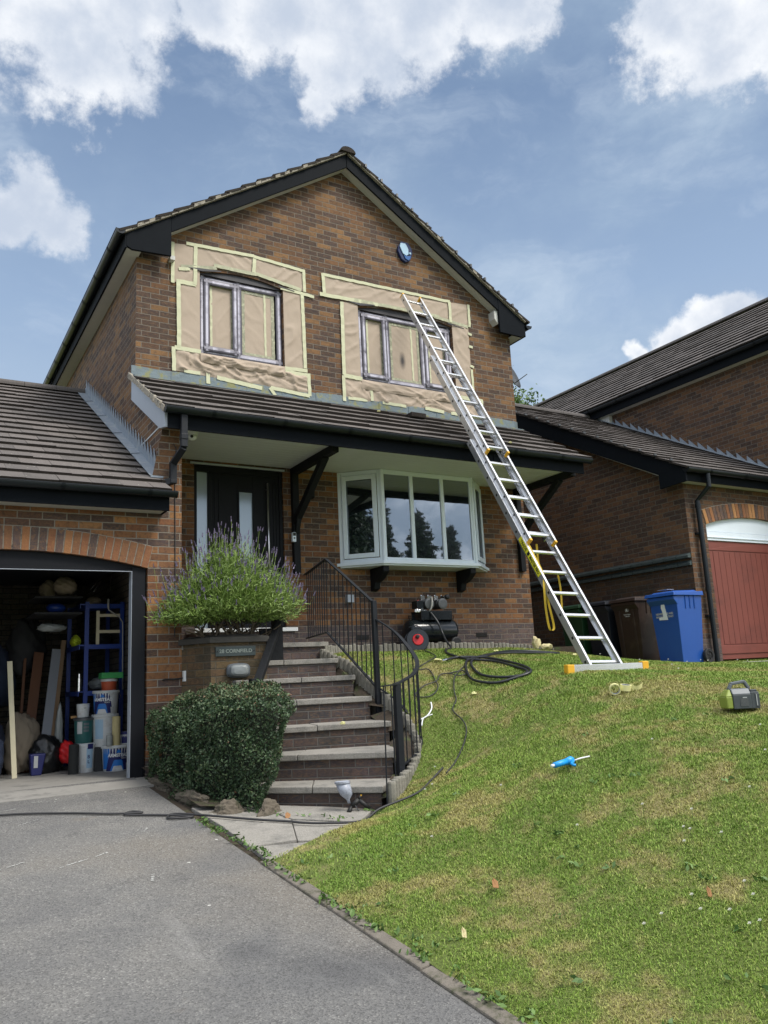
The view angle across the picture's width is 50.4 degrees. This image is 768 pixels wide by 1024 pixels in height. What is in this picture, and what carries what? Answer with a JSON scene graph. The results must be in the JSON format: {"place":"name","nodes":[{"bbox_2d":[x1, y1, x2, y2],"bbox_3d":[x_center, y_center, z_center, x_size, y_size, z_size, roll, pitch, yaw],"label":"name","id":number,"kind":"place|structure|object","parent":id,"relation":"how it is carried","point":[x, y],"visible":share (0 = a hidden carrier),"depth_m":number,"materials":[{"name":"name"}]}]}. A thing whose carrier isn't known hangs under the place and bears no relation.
{"place":"outdoors","nodes":[
{"label":"outdoors","id":0,"kind":"place"},
{"bbox_2d":[68,744,78,774],"bbox_3d":[-3.274,2.607,8.607,0.104,0.301,0.104,4,-13,-30],"label":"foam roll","id":1,"kind":"object","parent":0,"point":[73,761],"visible":1,"depth_m":8.57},
{"bbox_2d":[0,765,153,802],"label":"garage floor","id":2,"kind":"structure","parent":0,"point":[23,782],"depth_m":7.66,"materials":[{"name":"grey concrete"}]},
{"bbox_2d":[0,739,3,774],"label":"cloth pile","id":3,"kind":"object","parent":2,"relation":"on","point":[1,753],"visible":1,"depth_m":8.44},
{"bbox_2d":[0,724,4,741],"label":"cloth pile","id":4,"kind":"object","parent":2,"relation":"on","point":[2,736],"visible":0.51,"depth_m":8.76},
{"bbox_2d":[7,661,16,778],"bbox_3d":[-3.885,2.164,8.522,0.140,1.198,0.020,4,-13,-30],"label":"timber strip","id":5,"kind":"object","parent":2,"relation":"on","point":[12,720],"visible":1,"depth_m":8.51,"materials":[{"name":"beige wood"}]},
{"bbox_2d":[3,711,40,774],"bbox_3d":[-3.989,2.556,9.007,0.342,0.699,0.365,-8,-12,23],"label":"dust sheet","id":6,"kind":"object","parent":2,"relation":"on","point":[27,730],"visible":0.67,"depth_m":8.89,"materials":[{"name":"beige fabric"}]},
{"bbox_2d":[20,658,26,713],"bbox_3d":[-4.193,2.326,9.429,0.035,1.275,0.442,1,-12,-18],"label":"plank","id":7,"kind":"object","parent":2,"relation":"on","point":[23,686],"visible":0.52,"depth_m":9.57,"materials":[{"name":"brown wood"}]},
{"bbox_2d":[20,652,43,772],"bbox_3d":[-4.037,2.273,9.356,0.108,1.345,0.583,-1,-12,-11],"label":"plank","id":8,"kind":"object","parent":2,"relation":"on","point":[34,689],"visible":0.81,"depth_m":9.51,"materials":[{"name":"brown wood"}]},
{"bbox_2d":[29,753,45,775],"bbox_3d":[-3.688,2.682,8.670,0.157,0.220,0.128,4,-13,-30],"label":"paint tub","id":9,"kind":"object","parent":2,"relation":"on","point":[36,762],"visible":1,"depth_m":8.62,"materials":[{"name":"blue plastic"}]},
{"bbox_2d":[27,734,62,773],"bbox_3d":[-3.677,2.643,8.894,0.394,0.442,0.273,4,-13,-30],"label":"bin bag","id":10,"kind":"object","parent":2,"relation":"on","point":[49,745],"visible":0.72,"depth_m":8.81,"materials":[{"name":"black plastic"}]},
{"bbox_2d":[41,649,60,735],"bbox_3d":[-3.782,2.224,9.223,0.097,1.362,0.494,-2,-11,-7],"label":"plank","id":11,"kind":"object","parent":2,"relation":"on","point":[51,694],"visible":0.56,"depth_m":9.31,"materials":[{"name":"grey wood"}]},
{"bbox_2d":[51,640,65,735],"bbox_3d":[-3.741,2.189,9.316,0.069,1.465,0.508,-2,-11,-7],"label":"plank","id":12,"kind":"object","parent":2,"relation":"on","point":[62,652],"visible":0.54,"depth_m":9.40,"materials":[{"name":"wood"}]},
{"bbox_2d":[54,702,62,768],"bbox_3d":[-3.640,2.499,9.126,0.088,0.738,0.091,4,-13,-30],"label":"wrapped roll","id":13,"kind":"object","parent":2,"relation":"on","point":[58,733],"visible":0.47,"depth_m":9.12,"materials":[{"name":"grey plastic"}]},
{"bbox_2d":[59,740,73,763],"bbox_3d":[-3.453,2.619,8.918,0.180,0.259,0.161,-5,-12,9],"label":"red bag","id":14,"kind":"object","parent":2,"relation":"on","point":[64,751],"visible":0.59,"depth_m":8.85,"materials":[{"name":"plastic"}]},
{"bbox_2d":[78,742,94,772],"bbox_3d":[-3.204,2.636,8.761,0.186,0.299,0.188,4,-13,-30],"label":"paint tin","id":15,"kind":"object","parent":2,"relation":"on","point":[86,757],"visible":0.98,"depth_m":8.69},
{"bbox_2d":[73,717,93,743],"bbox_3d":[-3.255,2.365,8.841,0.212,0.267,0.212,4,-13,-30],"label":"paint tin","id":16,"kind":"object","parent":15,"relation":"on","point":[83,729],"visible":0.97,"depth_m":8.77,"materials":[{"name":"green metal"}]},
{"bbox_2d":[77,703,89,717],"bbox_3d":[-3.274,2.160,8.877,0.133,0.144,0.134,4,-13,-30],"label":"paint tin","id":17,"kind":"object","parent":16,"relation":"on","point":[82,710],"visible":1,"depth_m":8.82,"materials":[{"name":"silver metal"}]},
{"bbox_2d":[63,602,123,765],"bbox_3d":[-3.395,2.015,9.548,0.494,1.845,0.805,4,-13,-30],"label":"shelf rack","id":18,"kind":"object","parent":2,"relation":"on","point":[86,607],"visible":0.7,"depth_m":9.40,"materials":[{"name":"blue metal"}]},
{"bbox_2d":[36,623,66,631],"bbox_3d":[-3.756,1.306,9.219,0.330,0.101,0.224,4,-13,-30],"label":"folded sheet","id":19,"kind":"object","parent":18,"relation":"on","point":[48,627],"visible":1,"depth_m":9.14,"materials":[{"name":"white fabric"}]},
{"bbox_2d":[26,596,82,618],"bbox_3d":[-3.770,1.097,9.313,0.500,0.195,0.700,4,-13,-30],"label":"shelf","id":20,"kind":"object","parent":18,"relation":"attached to","point":[51,600],"visible":1,"depth_m":9.19,"materials":[{"name":"brown wood"}]},
{"bbox_2d":[38,580,55,595],"bbox_3d":[-3.821,0.887,9.271,0.192,0.238,0.214,4,-13,-30],"label":"sack","id":21,"kind":"object","parent":20,"relation":"on","point":[46,588],"visible":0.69,"depth_m":9.20,"materials":[{"name":"beige fabric"}]},
{"bbox_2d":[46,603,65,611],"bbox_3d":[-3.695,1.082,9.186,0.207,0.110,0.207,4,-13,-30],"label":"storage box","id":22,"kind":"object","parent":20,"relation":"on","point":[55,607],"visible":0.8,"depth_m":9.11,"materials":[{"name":"blue plastic"}]},
{"bbox_2d":[53,577,76,595],"bbox_3d":[-3.611,0.835,9.236,0.257,0.227,0.275,4,-13,-30],"label":"sack","id":23,"kind":"object","parent":20,"relation":"on","point":[65,586],"visible":1,"depth_m":9.14,"materials":[{"name":"beige fabric"}]},
{"bbox_2d":[70,635,80,646],"bbox_3d":[-3.645,1.525,9.644,0.116,0.152,0.231,4,-13,-30],"label":"hi vis vest","id":24,"kind":"object","parent":18,"relation":"on","point":[75,640],"visible":0.84,"depth_m":9.57,"materials":[{"name":"yellow fabric"}]},
{"bbox_2d":[75,674,82,691],"bbox_3d":[-3.561,1.993,9.528,0.090,0.200,0.090,4,-13,-30],"label":"metal canister","id":25,"kind":"object","parent":18,"relation":"on","point":[78,682],"visible":0.97,"depth_m":9.49,"materials":[{"name":"silver metal"}]},
{"bbox_2d":[88,677,101,689],"bbox_3d":[-3.326,2.004,9.547,0.232,0.141,0.281,-9,-13,27],"label":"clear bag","id":26,"kind":"object","parent":18,"relation":"on","point":[94,683],"visible":0.48,"depth_m":9.44,"materials":[{"name":"plastic"}]},
{"bbox_2d":[96,611,119,643],"bbox_3d":[-3.171,1.331,9.407,0.285,0.383,0.025,4,-13,-30],"label":"timber trestle","id":27,"kind":"object","parent":18,"relation":"on","point":[98,616],"visible":1,"depth_m":9.36,"materials":[{"name":"beige wood"}]},
{"bbox_2d":[107,599,122,689],"bbox_3d":[-3.073,1.507,9.327,0.189,1.030,0.023,2,-12,-24],"label":"roller pole","id":28,"kind":"object","parent":18,"relation":"hanging from","point":[122,637],"visible":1,"depth_m":9.37,"materials":[{"name":"grey metal"}]},
{"bbox_2d":[94,747,102,771],"bbox_3d":[-3.040,2.678,8.873,0.240,0.245,0.200,4,-13,-30],"label":"cardboard box","id":29,"kind":"object","parent":2,"relation":"on","point":[98,763],"visible":0.26,"depth_m":8.75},
{"bbox_2d":[91,713,118,746],"bbox_3d":[-3.055,2.386,8.932,0.286,0.342,0.286,4,-13,-30],"label":"paint bucket","id":30,"kind":"object","parent":29,"relation":"on","point":[102,726],"visible":0.74,"depth_m":8.83,"materials":[{"name":"white plastic"}]},
{"bbox_2d":[92,690,120,714],"bbox_3d":[-3.053,2.091,8.978,0.300,0.252,0.286,4,-13,-30],"label":"paint bucket","id":31,"kind":"object","parent":30,"relation":"on","point":[105,701],"visible":0.99,"depth_m":8.87,"materials":[{"name":"white plastic"}]},
{"bbox_2d":[100,678,117,690],"bbox_3d":[-3.043,1.909,9.026,0.180,0.127,0.180,4,-13,-30],"label":"paint tub","id":32,"kind":"object","parent":31,"relation":"on","point":[108,684],"visible":0.91,"depth_m":8.96,"materials":[{"name":"plastic"}]},
{"bbox_2d":[99,672,122,678],"bbox_3d":[-3.024,1.810,9.036,0.230,0.063,0.160,4,-13,-30],"label":"green box","id":33,"kind":"object","parent":32,"relation":"on","point":[109,675],"visible":1,"depth_m":8.97,"materials":[{"name":"green plastic"}]},
{"bbox_2d":[101,744,126,771],"bbox_3d":[-2.875,2.637,8.768,0.322,0.267,0.307,4,-13,-30],"label":"paint bucket","id":34,"kind":"object","parent":2,"relation":"on","point":[114,758],"visible":0.95,"depth_m":8.65,"materials":[{"name":"white plastic"}]},
{"bbox_2d":[112,716,119,745],"bbox_3d":[-2.867,2.340,8.735,0.084,0.301,0.084,4,-13,-30],"label":"paper roll","id":35,"kind":"object","parent":34,"relation":"on","point":[116,729],"visible":1,"depth_m":8.70,"materials":[{"name":"beige paper"}]},
{"bbox_2d":[120,731,126,744],"bbox_3d":[-2.793,2.439,8.815,0.119,0.132,0.119,4,-13,-30],"label":"paint tub","id":36,"kind":"object","parent":34,"relation":"on","point":[123,737],"visible":0.57,"depth_m":8.77,"materials":[{"name":"blue plastic"}]},
{"bbox_2d":[86,597,101,603],"bbox_3d":[-3.411,1.049,9.600,0.182,0.097,0.246,4,-13,-30],"label":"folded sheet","id":37,"kind":"object","parent":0,"point":[93,600],"visible":0.77,"depth_m":9.51,"materials":[{"name":"beige fabric"}]},
{"bbox_2d":[89,632,111,643],"bbox_3d":[-3.351,1.492,9.645,0.261,0.186,0.270,4,-13,-30],"label":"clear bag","id":38,"kind":"object","parent":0,"point":[104,638],"visible":0.66,"depth_m":9.57,"materials":[{"name":"clear plastic"}]},
{"bbox_2d":[106,735,112,745],"bbox_3d":[-2.912,2.421,8.653,0.068,0.115,0.067,4,-13,-30],"label":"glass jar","id":39,"kind":"object","parent":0,"point":[109,740],"visible":1,"depth_m":8.63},
{"bbox_2d":[0,777,494,1023],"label":"driveway","id":40,"kind":"structure","parent":0,"point":[204,926],"depth_m":3.94,"materials":[{"name":"grey asphalt"}]},
{"bbox_2d":[0,767,443,823],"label":"extension cable","id":41,"kind":"object","parent":40,"relation":"on","point":[175,815],"visible":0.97,"depth_m":6.26,"materials":[{"name":"black rubber"}]},
{"bbox_2d":[260,858,526,1023],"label":"kerb","id":42,"kind":"structure","parent":40,"relation":"on","point":[492,1011],"depth_m":3.62,"materials":[{"name":"grey concrete"}]},
{"bbox_2d":[141,767,374,861],"bbox_3d":[-0.968,2.377,6.798,1.350,0.378,3.340,4,-13,-30],"label":"flower bed","id":43,"kind":"object","parent":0,"point":[185,808],"visible":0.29,"depth_m":6.59,"materials":[{"name":"soil"}]},
{"bbox_2d":[147,776,183,792],"bbox_3d":[-2.013,2.514,7.440,0.143,0.179,0.884,6,-14,-37],"label":"rock","id":44,"kind":"object","parent":43,"relation":"on","point":[159,783],"visible":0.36,"depth_m":7.35,"materials":[{"name":"stone"}]},
{"bbox_2d":[172,789,209,807],"bbox_3d":[-1.634,2.415,6.826,0.132,0.192,0.737,6,-14,-38],"label":"rock","id":45,"kind":"object","parent":43,"relation":"on","point":[180,797],"visible":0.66,"depth_m":6.71,"materials":[{"name":"brown stone"}]},
{"bbox_2d":[144,678,296,812],"bbox_3d":[-1.422,2.069,7.255,1.004,1.140,2.131,4,-13,-30],"label":"hedge","id":46,"kind":"object","parent":43,"relation":"on","point":[219,740],"visible":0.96,"depth_m":6.75,"materials":[{"name":"green plant"}]},
{"bbox_2d":[256,798,282,816],"bbox_3d":[-0.894,2.338,6.340,0.139,0.227,0.294,-12,-15,39],"label":"rock","id":47,"kind":"object","parent":43,"relation":"on","point":[270,806],"visible":0.59,"depth_m":6.31,"materials":[{"name":"beige stone"}]},
{"bbox_2d":[192,805,372,859],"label":"path","id":48,"kind":"structure","parent":0,"point":[276,838],"depth_m":5.96,"materials":[{"name":"grey concrete"}]},
{"bbox_2d":[209,798,249,814],"bbox_3d":[-1.218,2.345,6.380,0.358,0.210,0.166,-1,-12,-8],"label":"rock","id":49,"kind":"object","parent":48,"relation":"on","point":[229,807],"visible":0.54,"depth_m":6.35,"materials":[{"name":"beige stone"}]},
{"bbox_2d":[334,780,373,811],"bbox_3d":[-0.242,2.224,6.394,0.297,0.250,0.118,2,-12,-23],"label":"spray gun","id":50,"kind":"object","parent":48,"relation":"on","point":[344,789],"visible":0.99,"depth_m":6.34,"materials":[{"name":"silver plastic"}]},
{"bbox_2d":[231,763,406,862],"bbox_3d":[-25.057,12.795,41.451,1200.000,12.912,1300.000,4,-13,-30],"label":"ground","id":51,"kind":"structure","parent":0,"point":[393,773],"depth_m":9.47,"materials":[{"name":"brown soil"}]},
{"bbox_2d":[0,378,185,777],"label":"garage","id":52,"kind":"structure","parent":51,"relation":"on","point":[89,497],"depth_m":8.38,"materials":[{"name":"brick"}]},
{"bbox_2d":[0,644,16,707],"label":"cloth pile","id":53,"kind":"object","parent":52,"relation":"in","point":[4,699],"visible":0.59,"depth_m":9.65,"materials":[{"name":"fabric"}]},
{"bbox_2d":[5,618,47,675],"bbox_3d":[-4.356,1.637,9.959,0.492,0.730,0.436,4,-13,-30],"label":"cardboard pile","id":54,"kind":"object","parent":52,"relation":"in","point":[27,639],"visible":0.81,"depth_m":9.80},
{"bbox_2d":[0,570,109,585],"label":"lifted door","id":55,"kind":"structure","parent":52,"relation":"in","point":[7,577],"depth_m":9.18,"materials":[{"name":"black metal"}]},
{"bbox_2d":[178,634,268,694],"bbox_3d":[-1.741,2.094,8.436,0.808,1.599,1.073,4,-13,-30],"label":"brick planter","id":56,"kind":"object","parent":51,"relation":"on","point":[209,659],"visible":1,"depth_m":8.21,"materials":[{"name":"brick"}]},
{"bbox_2d":[142,518,315,644],"bbox_3d":[-1.631,0.735,8.521,1.754,1.413,1.511,4,-13,-30],"label":"lavender bush","id":57,"kind":"object","parent":56,"relation":"in","point":[222,589],"visible":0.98,"depth_m":8.23,"materials":[{"name":"green plant"}]},
{"bbox_2d":[43,146,592,659],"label":"brick house","id":58,"kind":"structure","parent":51,"relation":"on","point":[395,512],"depth_m":11.08,"materials":[{"name":"brick"}]},
{"bbox_2d":[194,465,284,628],"bbox_3d":[-1.816,0.473,10.260,1.190,2.100,0.121,4,-13,-30],"label":"front door","id":59,"kind":"structure","parent":58,"relation":"in","point":[252,499],"depth_m":10.38,"materials":[{"name":"black wood"}]},
{"bbox_2d":[200,273,282,365],"bbox_3d":[-1.916,-2.579,10.935,1.170,1.232,0.083,4,-13,-30],"label":"window","id":60,"kind":"structure","parent":58,"relation":"in","point":[236,283],"depth_m":10.88,"materials":[{"name":"grey plastic"}]},
{"bbox_2d":[171,241,313,397],"bbox_3d":[-1.842,-2.521,10.889,2.035,2.037,0.144,4,-13,-30],"label":"masking paper","id":61,"kind":"object","parent":58,"relation":"on","point":[258,330],"visible":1,"depth_m":10.88,"materials":[{"name":"beige paper"}]},
{"bbox_2d":[320,273,482,415],"bbox_3d":[0.304,-2.424,12.157,2.777,1.914,0.136,4,-13,-30],"label":"masking paper","id":62,"kind":"object","parent":58,"relation":"attached to","point":[404,353],"visible":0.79,"depth_m":12.09,"materials":[{"name":"beige paper"}]},
{"bbox_2d":[358,308,452,392],"bbox_3d":[0.327,-2.415,12.240,1.660,1.227,0.083,4,-13,-30],"label":"window","id":63,"kind":"structure","parent":58,"relation":"in","point":[385,316],"depth_m":12.11,"materials":[{"name":"grey plastic"}]},
{"bbox_2d":[337,469,489,592],"bbox_3d":[0.548,0.295,11.437,2.546,1.621,0.477,4,-13,-30],"label":"bay window","id":64,"kind":"structure","parent":58,"relation":"in","point":[427,522],"depth_m":11.14,"materials":[{"name":"plastic"}]},
{"bbox_2d":[513,365,544,405],"bbox_3d":[4.059,0.188,28.384,3.874,11.442,4.092,4,-13,-30],"label":"broadleaf tree","id":65,"kind":"object","parent":51,"relation":"on","point":[517,398],"visible":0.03,"depth_m":28.51,"materials":[{"name":"green plant"}]},
{"bbox_2d":[515,403,767,661],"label":"garage","id":66,"kind":"structure","parent":51,"relation":"on","point":[629,513],"depth_m":12.99,"materials":[{"name":"brick"}]},
{"bbox_2d":[708,541,767,659],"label":"garage door","id":67,"kind":"structure","parent":66,"relation":"in","point":[739,570],"depth_m":12.54,"materials":[{"name":"red wood"}]},
{"bbox_2d":[330,663,413,798],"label":"soil","id":68,"kind":"structure","parent":0,"point":[359,691],"depth_m":7.90,"materials":[{"name":"brown soil"}]},
{"bbox_2d":[0,0,767,405],"label":"sky","id":69,"kind":"structure","parent":0,"point":[602,165],"materials":[{"name":"blue"}]},
{"bbox_2d":[273,649,767,1023],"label":"lawn","id":70,"kind":"structure","parent":0,"point":[438,965],"depth_m":4.23,"materials":[{"name":"green plant"}]},
{"bbox_2d":[233,658,393,813],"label":"garden steps","id":71,"kind":"structure","parent":70,"relation":"on","point":[323,749],"depth_m":7.49,"materials":[{"name":"brick"}]},
{"bbox_2d":[249,617,284,683],"bbox_3d":[-1.218,1.779,8.077,0.234,1.623,1.334,-4,-11,5],"label":"timber handrail","id":72,"kind":"object","parent":71,"relation":"on","point":[273,650],"visible":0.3,"depth_m":8.44,"materials":[{"name":"black wood"}]},
{"bbox_2d":[303,558,422,803],"bbox_3d":[-0.201,1.538,8.485,0.637,2.316,3.955,0,-12,-14],"label":"iron railing","id":73,"kind":"object","parent":70,"relation":"on","point":[397,706],"visible":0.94,"depth_m":8.13,"materials":[{"name":"black metal"}]},
{"bbox_2d":[320,649,421,803],"bbox_3d":[-0.056,2.026,7.768,0.583,1.562,2.734,0,-12,-15],"label":"log edging","id":74,"kind":"object","parent":70,"relation":"on","point":[397,785],"visible":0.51,"depth_m":7.75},
{"bbox_2d":[405,625,428,650],"bbox_3d":[0.426,1.637,10.485,0.314,0.366,0.204,0,-12,-15],"label":"cable reel","id":75,"kind":"object","parent":70,"relation":"on","point":[417,639],"visible":0.87,"depth_m":10.43,"materials":[{"name":"black plastic"}]},
{"bbox_2d":[325,642,553,653],"bbox_3d":[1.166,2.026,10.976,5.071,0.577,0.394,6,-15,-39],"label":"log edging","id":76,"kind":"object","parent":70,"relation":"on","point":[337,649],"visible":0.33,"depth_m":10.71,"materials":[{"name":"wood"}]},
{"bbox_2d":[415,649,465,697],"bbox_3d":[0.642,1.776,9.212,0.538,0.545,2.266,-4,-11,4],"label":"power cable","id":77,"kind":"object","parent":70,"relation":"on","point":[434,677],"visible":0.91,"depth_m":8.48,"materials":[{"name":"black rubber"}]},
{"bbox_2d":[446,666,466,773],"bbox_3d":[0.708,1.875,7.668,0.156,0.873,2.049,-4,-11,8],"label":"power cable","id":78,"kind":"object","parent":70,"relation":"on","point":[461,719],"visible":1,"depth_m":7.50,"materials":[{"name":"black rubber"}]},
{"bbox_2d":[461,927,466,937],"bbox_3d":[0.365,1.917,3.723,0.029,0.049,0.016,2,-12,-23],"label":"fallen leaf","id":79,"kind":"object","parent":70,"relation":"on","point":[463,931],"visible":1,"depth_m":3.72,"materials":[{"name":"plant"}]},
{"bbox_2d":[196,712,767,1023],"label":"weeds","id":80,"kind":"object","parent":70,"relation":"on","point":[376,926],"visible":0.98,"depth_m":4.13,"materials":[{"name":"green plant"}]},
{"bbox_2d":[429,611,559,683],"bbox_3d":[1.013,1.499,9.465,1.711,0.956,2.518,-7,-12,19],"label":"air hose","id":81,"kind":"object","parent":70,"relation":"on","point":[500,661],"visible":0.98,"depth_m":8.88,"materials":[{"name":"black rubber"}]},
{"bbox_2d":[492,878,498,887],"bbox_3d":[0.563,1.875,4.125,0.042,0.050,0.022,2,-12,-23],"label":"fallen leaf","id":82,"kind":"object","parent":70,"relation":"on","point":[495,883],"visible":1,"depth_m":4.12,"materials":[{"name":"orange plant"}]},
{"bbox_2d":[400,293,648,674],"bbox_3d":[1.224,-0.820,10.091,1.112,5.622,3.488,4,-13,-30],"label":"ladder","id":83,"kind":"object","parent":70,"relation":"on","point":[479,448],"visible":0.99,"depth_m":9.56,"materials":[{"name":"metal"}]},
{"bbox_2d":[532,636,540,648],"bbox_3d":[2.133,1.833,11.460,0.112,0.188,0.136,-9,-13,30],"label":"crumpled paper","id":84,"kind":"object","parent":70,"relation":"on","point":[536,642],"visible":0.99,"depth_m":11.42,"materials":[{"name":"beige paper"}]},
{"bbox_2d":[540,644,552,649],"bbox_3d":[2.281,1.891,11.449,0.230,0.091,0.111,4,-13,-30],"label":"crumpled paper","id":85,"kind":"object","parent":70,"relation":"on","point":[546,646],"visible":0.98,"depth_m":11.41,"materials":[{"name":"beige paper"}]},
{"bbox_2d":[550,756,589,767],"bbox_3d":[1.257,1.661,5.433,0.339,0.059,0.119,6,-15,-39],"label":"gun","id":86,"kind":"object","parent":70,"relation":"on","point":[569,760],"visible":1,"depth_m":5.42,"materials":[{"name":"blue plastic"}]},
{"bbox_2d":[609,683,620,694],"bbox_3d":[1.955,1.501,6.910,0.094,0.100,0.062,-5,-12,10],"label":"tape roll","id":87,"kind":"object","parent":70,"relation":"on","point":[611,685],"visible":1,"depth_m":6.89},
{"bbox_2d":[620,682,642,690],"bbox_3d":[2.105,1.486,6.934,0.210,0.072,0.096,-3,-11,1],"label":"tape roll","id":88,"kind":"object","parent":70,"relation":"on","point":[625,687],"visible":0.98,"depth_m":6.94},
{"bbox_2d":[533,297,767,467],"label":"brick house","id":89,"kind":"structure","parent":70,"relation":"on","point":[705,388],"depth_m":16.00,"materials":[{"name":"brick"}]},
{"bbox_2d":[706,885,711,896],"bbox_3d":[1.445,1.687,3.627,0.031,0.049,0.017,2,-12,-23],"label":"fallen leaf","id":90,"kind":"object","parent":70,"relation":"on","point":[708,889],"visible":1,"depth_m":3.62,"materials":[{"name":"orange plant"}]},
{"bbox_2d":[719,680,760,708],"bbox_3d":[2.629,1.352,6.048,0.251,0.207,0.154,-3,-11,-1],"label":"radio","id":91,"kind":"object","parent":70,"relation":"on","point":[739,698],"visible":1,"depth_m":5.98,"materials":[{"name":"grey plastic"}]},
{"bbox_2d":[550,646,576,652],"bbox_3d":[-1.204,2.969,14.685,4.450,0.500,8.920,4,-13,-30],"label":"gravel strip","id":92,"kind":"object","parent":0,"point":[568,649],"visible":0.07,"depth_m":11.92,"materials":[{"name":"gravel"}]},
{"bbox_2d":[402,594,461,642],"bbox_3d":[0.628,1.500,11.107,0.815,0.744,0.340,4,-13,-30],"label":"air compressor","id":93,"kind":"object","parent":92,"relation":"on","point":[424,619],"visible":0.84,"depth_m":11.02,"materials":[{"name":"black metal"}]},
{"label":"neighbour driveway","id":94,"kind":"structure","parent":0,"visible":0},
{"bbox_2d":[562,604,592,654],"bbox_3d":[3.224,1.990,13.074,0.686,1.017,0.537,4,-13,-30],"label":"wheelie bin","id":95,"kind":"object","parent":94,"relation":"on","point":[579,625],"visible":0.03,"depth_m":12.84,"materials":[{"name":"plastic"}]},
{"bbox_2d":[581,600,621,657],"bbox_3d":[3.512,1.879,12.594,0.686,1.017,0.537,4,-13,-30],"label":"wheelie bin","id":96,"kind":"object","parent":94,"relation":"on","point":[604,612],"visible":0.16,"depth_m":12.38,"materials":[{"name":"plastic"}]},
{"bbox_2d":[608,596,660,660],"bbox_3d":[3.809,1.764,12.098,0.686,1.017,0.537,4,-13,-30],"label":"wheelie bin","id":97,"kind":"object","parent":94,"relation":"on","point":[635,628],"visible":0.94,"depth_m":11.90,"materials":[{"name":"plastic"}]},
{"bbox_2d":[644,589,714,661],"bbox_3d":[4.139,1.608,11.452,0.686,1.036,0.537,4,-13,-30],"label":"wheelie bin","id":98,"kind":"object","parent":94,"relation":"on","point":[677,617],"visible":0.98,"depth_m":11.28,"materials":[{"name":"plastic"}]}
]}

